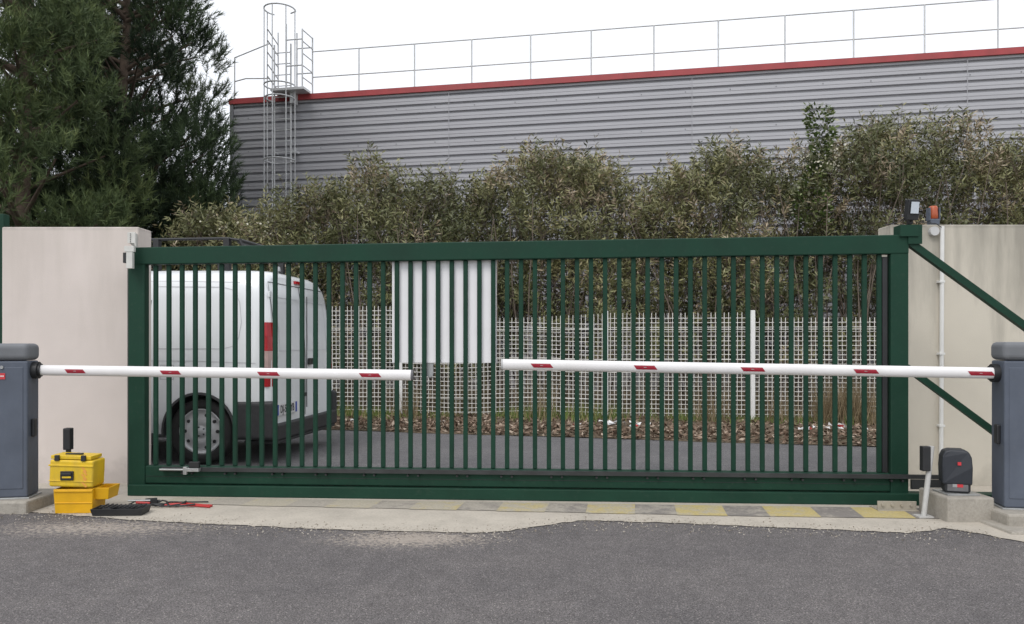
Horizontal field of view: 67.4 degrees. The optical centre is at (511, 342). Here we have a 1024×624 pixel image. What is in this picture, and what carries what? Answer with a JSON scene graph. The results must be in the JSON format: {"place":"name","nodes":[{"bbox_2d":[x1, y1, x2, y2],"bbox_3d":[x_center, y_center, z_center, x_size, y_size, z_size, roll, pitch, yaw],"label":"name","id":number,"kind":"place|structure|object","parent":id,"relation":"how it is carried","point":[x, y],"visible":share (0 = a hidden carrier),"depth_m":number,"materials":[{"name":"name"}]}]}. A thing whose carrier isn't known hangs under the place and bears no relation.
{"place":"outdoors","nodes":[
{"label":"outdoors","id":0,"kind":"place"},
{"bbox_2d":[0,512,1023,623],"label":"asphalt forecourt","id":1,"kind":"structure","parent":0,"point":[58,570],"depth_m":3.98,"materials":[{"name":"grey asphalt"}]},
{"bbox_2d":[0,0,1023,266],"label":"sky","id":2,"kind":"structure","parent":0,"point":[332,24],"materials":[{"name":"white"}]},
{"bbox_2d":[151,430,875,471],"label":"road","id":3,"kind":"structure","parent":0,"point":[583,453],"depth_m":8.35,"materials":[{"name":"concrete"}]},
{"bbox_2d":[151,237,336,463],"bbox_3d":[-4.629,0.057,8.634,4.895,2.287,2.220,0,0,6],"label":"parked van","id":4,"kind":"object","parent":3,"relation":"on","point":[295,357],"visible":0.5,"depth_m":7.59,"materials":[{"name":"white paint"}]},
{"bbox_2d":[32,483,1023,541],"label":"concrete apron","id":5,"kind":"object","parent":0,"point":[478,521],"visible":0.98,"depth_m":5.24,"materials":[{"name":"beige concrete"}]},
{"bbox_2d":[0,214,8,342],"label":"green metal fence","id":6,"kind":"object","parent":5,"relation":"on","point":[4,220],"visible":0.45,"depth_m":6.61,"materials":[{"name":"metal"}]},
{"bbox_2d":[63,428,73,451],"bbox_3d":[-3.280,0.915,5.685,0.100,0.570,0.090,0,0,0],"label":"photocell post","id":7,"kind":"object","parent":5,"relation":"on","point":[68,439],"visible":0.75,"depth_m":5.65,"materials":[{"name":"black plastic"}]},
{"bbox_2d":[2,227,150,482],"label":"rendered wall","id":8,"kind":"structure","parent":5,"relation":"on","point":[64,295],"depth_m":6.56,"materials":[{"name":"beige paint"}]},
{"bbox_2d":[123,232,137,486],"bbox_3d":[-3.090,0.135,6.243,0.096,2.130,0.686,0,0,-22],"label":"gate guide bracket","id":9,"kind":"object","parent":8,"relation":"attached to","point":[128,255],"visible":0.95,"depth_m":5.97,"materials":[{"name":"grey metal"}]},
{"bbox_2d":[48,452,150,515],"bbox_3d":[-2.908,0.992,5.452,0.685,0.417,0.309,0,0,-3],"label":"toolbox","id":10,"kind":"object","parent":5,"relation":"on","point":[77,478],"visible":1,"depth_m":5.39,"materials":[{"name":"yellow plastic"}]},
{"bbox_2d":[128,498,212,507],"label":"hand tools","id":11,"kind":"object","parent":5,"relation":"on","point":[155,502],"visible":0.94,"depth_m":5.63,"materials":[{"name":"red metal"}]},
{"bbox_2d":[0,343,413,513],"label":"barrier gate","id":12,"kind":"structure","parent":5,"relation":"on","point":[23,370],"depth_m":5.51,"materials":[{"name":"metal"}]},
{"bbox_2d":[1,510,1001,549],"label":"grit","id":13,"kind":"object","parent":5,"relation":"on","point":[495,530],"visible":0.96,"depth_m":4.97,"materials":[{"name":"gravel"}]},
{"bbox_2d":[161,497,939,518],"bbox_3d":[0.397,1.196,5.560,6.070,0.001,0.356,0,0,4],"label":"hazard marking","id":14,"kind":"object","parent":5,"relation":"on","point":[792,511],"visible":0.87,"depth_m":5.57,"materials":[{"name":"yellow paint"}]},
{"bbox_2d":[128,225,1023,505],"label":"sliding gate","id":15,"kind":"structure","parent":5,"relation":"on","point":[444,301],"depth_m":5.87,"materials":[{"name":"green metal"}]},
{"bbox_2d":[501,342,1023,534],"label":"barrier gate","id":16,"kind":"structure","parent":5,"relation":"on","point":[1003,372],"depth_m":5.18,"materials":[{"name":"metal"}]},
{"bbox_2d":[869,501,918,511],"bbox_3d":[2.749,1.165,5.530,0.280,0.070,0.160,0,0,3],"label":"gate roller support","id":17,"kind":"object","parent":5,"relation":"on","point":[895,506],"visible":1,"depth_m":5.47,"materials":[{"name":"metal"}]},
{"bbox_2d":[913,446,934,518],"bbox_3d":[2.841,0.955,5.285,0.122,0.494,0.090,0,0,0],"label":"photocell post","id":18,"kind":"object","parent":5,"relation":"on","point":[926,457],"visible":1,"depth_m":5.26,"materials":[{"name":"white metal"}]},
{"bbox_2d":[878,225,1023,485],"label":"rendered wall","id":19,"kind":"structure","parent":5,"relation":"on","point":[989,259],"depth_m":6.43,"materials":[{"name":"beige paint"}]},
{"bbox_2d":[885,199,940,226],"bbox_3d":[3.350,-1.075,6.404,0.444,0.235,0.139,0,0,0],"label":"floodlight","id":20,"kind":"object","parent":19,"relation":"attached to","point":[911,212],"visible":0.99,"depth_m":6.37,"materials":[{"name":"black plastic"}]},
{"bbox_2d":[926,206,940,224],"bbox_3d":[3.565,-1.074,6.500,0.092,0.168,0.076,0,0,0],"label":"warning beacon","id":21,"kind":"object","parent":19,"relation":"on","point":[933,214],"visible":0.96,"depth_m":6.47,"materials":[{"name":"orange plastic"}]},
{"bbox_2d":[928,226,939,235],"bbox_3d":[3.520,-0.930,6.410,0.075,0.075,0.040,0,0,0],"label":"junction box","id":22,"kind":"object","parent":19,"relation":"attached to","point":[934,231],"visible":1,"depth_m":6.39,"materials":[{"name":"grey plastic"}]},
{"bbox_2d":[936,226,944,452],"bbox_3d":[3.578,0.025,6.405,0.048,1.990,0.049,0,0,0],"label":"conduit pipe","id":23,"kind":"object","parent":19,"relation":"attached to","point":[941,354],"visible":0.78,"depth_m":6.39,"materials":[{"name":"white plastic"}]},
{"bbox_2d":[919,448,993,521],"bbox_3d":[3.067,0.975,5.315,0.315,0.490,0.370,0,0,0],"label":"gate motor","id":24,"kind":"object","parent":5,"relation":"on","point":[954,498],"visible":0.98,"depth_m":5.21,"materials":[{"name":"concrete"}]},
{"bbox_2d":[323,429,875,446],"bbox_3d":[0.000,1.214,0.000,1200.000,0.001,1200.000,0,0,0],"label":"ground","id":25,"kind":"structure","parent":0,"point":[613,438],"depth_m":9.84,"materials":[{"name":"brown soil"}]},
{"bbox_2d":[326,388,875,445],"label":"verge","id":26,"kind":"structure","parent":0,"point":[657,438],"depth_m":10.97,"materials":[{"name":"green plant"}]},
{"bbox_2d":[0,0,166,270],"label":"pine tree","id":27,"kind":"object","parent":26,"relation":"on","point":[26,35],"visible":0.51,"depth_m":12.01,"materials":[{"name":"green plant"}]},
{"bbox_2d":[10,0,227,246],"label":"pine tree","id":28,"kind":"object","parent":26,"relation":"on","point":[150,92],"visible":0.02,"depth_m":18.10,"materials":[{"name":"green plant"}]},
{"bbox_2d":[0,0,250,270],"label":"pine tree","id":29,"kind":"object","parent":26,"relation":"on","point":[207,187],"visible":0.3,"depth_m":14.48,"materials":[{"name":"green plant"}]},
{"bbox_2d":[151,103,1023,409],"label":"oleander hedge","id":30,"kind":"object","parent":26,"relation":"on","point":[895,175],"visible":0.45,"depth_m":13.38,"materials":[{"name":"green plant"}]},
{"bbox_2d":[789,101,839,229],"bbox_3d":[5.206,-3.064,13.228,0.886,2.213,0.771,0,0,0],"label":"climbing plant","id":31,"kind":"object","parent":30,"relation":"attached to","point":[830,111],"visible":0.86,"depth_m":13.18,"materials":[{"name":"green plant"}]},
{"bbox_2d":[332,306,875,419],"bbox_3d":[0.740,0.300,11.763,17.679,1.800,0.210,0,0,8],"label":"white fence","id":32,"kind":"object","parent":26,"relation":"on","point":[752,360],"visible":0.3,"depth_m":11.58,"materials":[{"name":"white metal"}]},
{"bbox_2d":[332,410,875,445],"bbox_3d":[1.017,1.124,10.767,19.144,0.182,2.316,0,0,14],"label":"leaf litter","id":33,"kind":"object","parent":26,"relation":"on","point":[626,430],"visible":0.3,"depth_m":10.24,"materials":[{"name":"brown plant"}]},
{"bbox_2d":[333,353,875,416],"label":"dry stalks","id":34,"kind":"object","parent":26,"relation":"on","point":[757,404],"visible":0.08,"depth_m":12.50,"materials":[{"name":"beige plant"}]},
{"bbox_2d":[350,419,867,429],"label":"litter scraps","id":35,"kind":"object","parent":26,"relation":"on","point":[840,425],"visible":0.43,"depth_m":10.30,"materials":[{"name":"white paper"}]},
{"bbox_2d":[228,46,1023,393],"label":"metal clad warehouse","id":36,"kind":"structure","parent":0,"point":[646,120],"depth_m":18.00,"materials":[{"name":"grey metal"}]},
{"bbox_2d":[263,2,312,234],"bbox_3d":[-5.655,-3.820,19.265,1.048,9.039,0.985,0,0,11],"label":"caged ladder","id":37,"kind":"object","parent":36,"relation":"attached to","point":[291,92],"visible":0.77,"depth_m":19.20,"materials":[{"name":"silver metal"}]},
{"bbox_2d":[234,0,1023,97],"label":"roof railing","id":38,"kind":"object","parent":36,"relation":"on","point":[718,48],"visible":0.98,"depth_m":17.85,"materials":[{"name":"silver metal"}]},
{"bbox_2d":[388,376,875,426],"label":"dry grass","id":39,"kind":"structure","parent":0,"point":[842,408],"depth_m":11.00,"materials":[{"name":"plant"}]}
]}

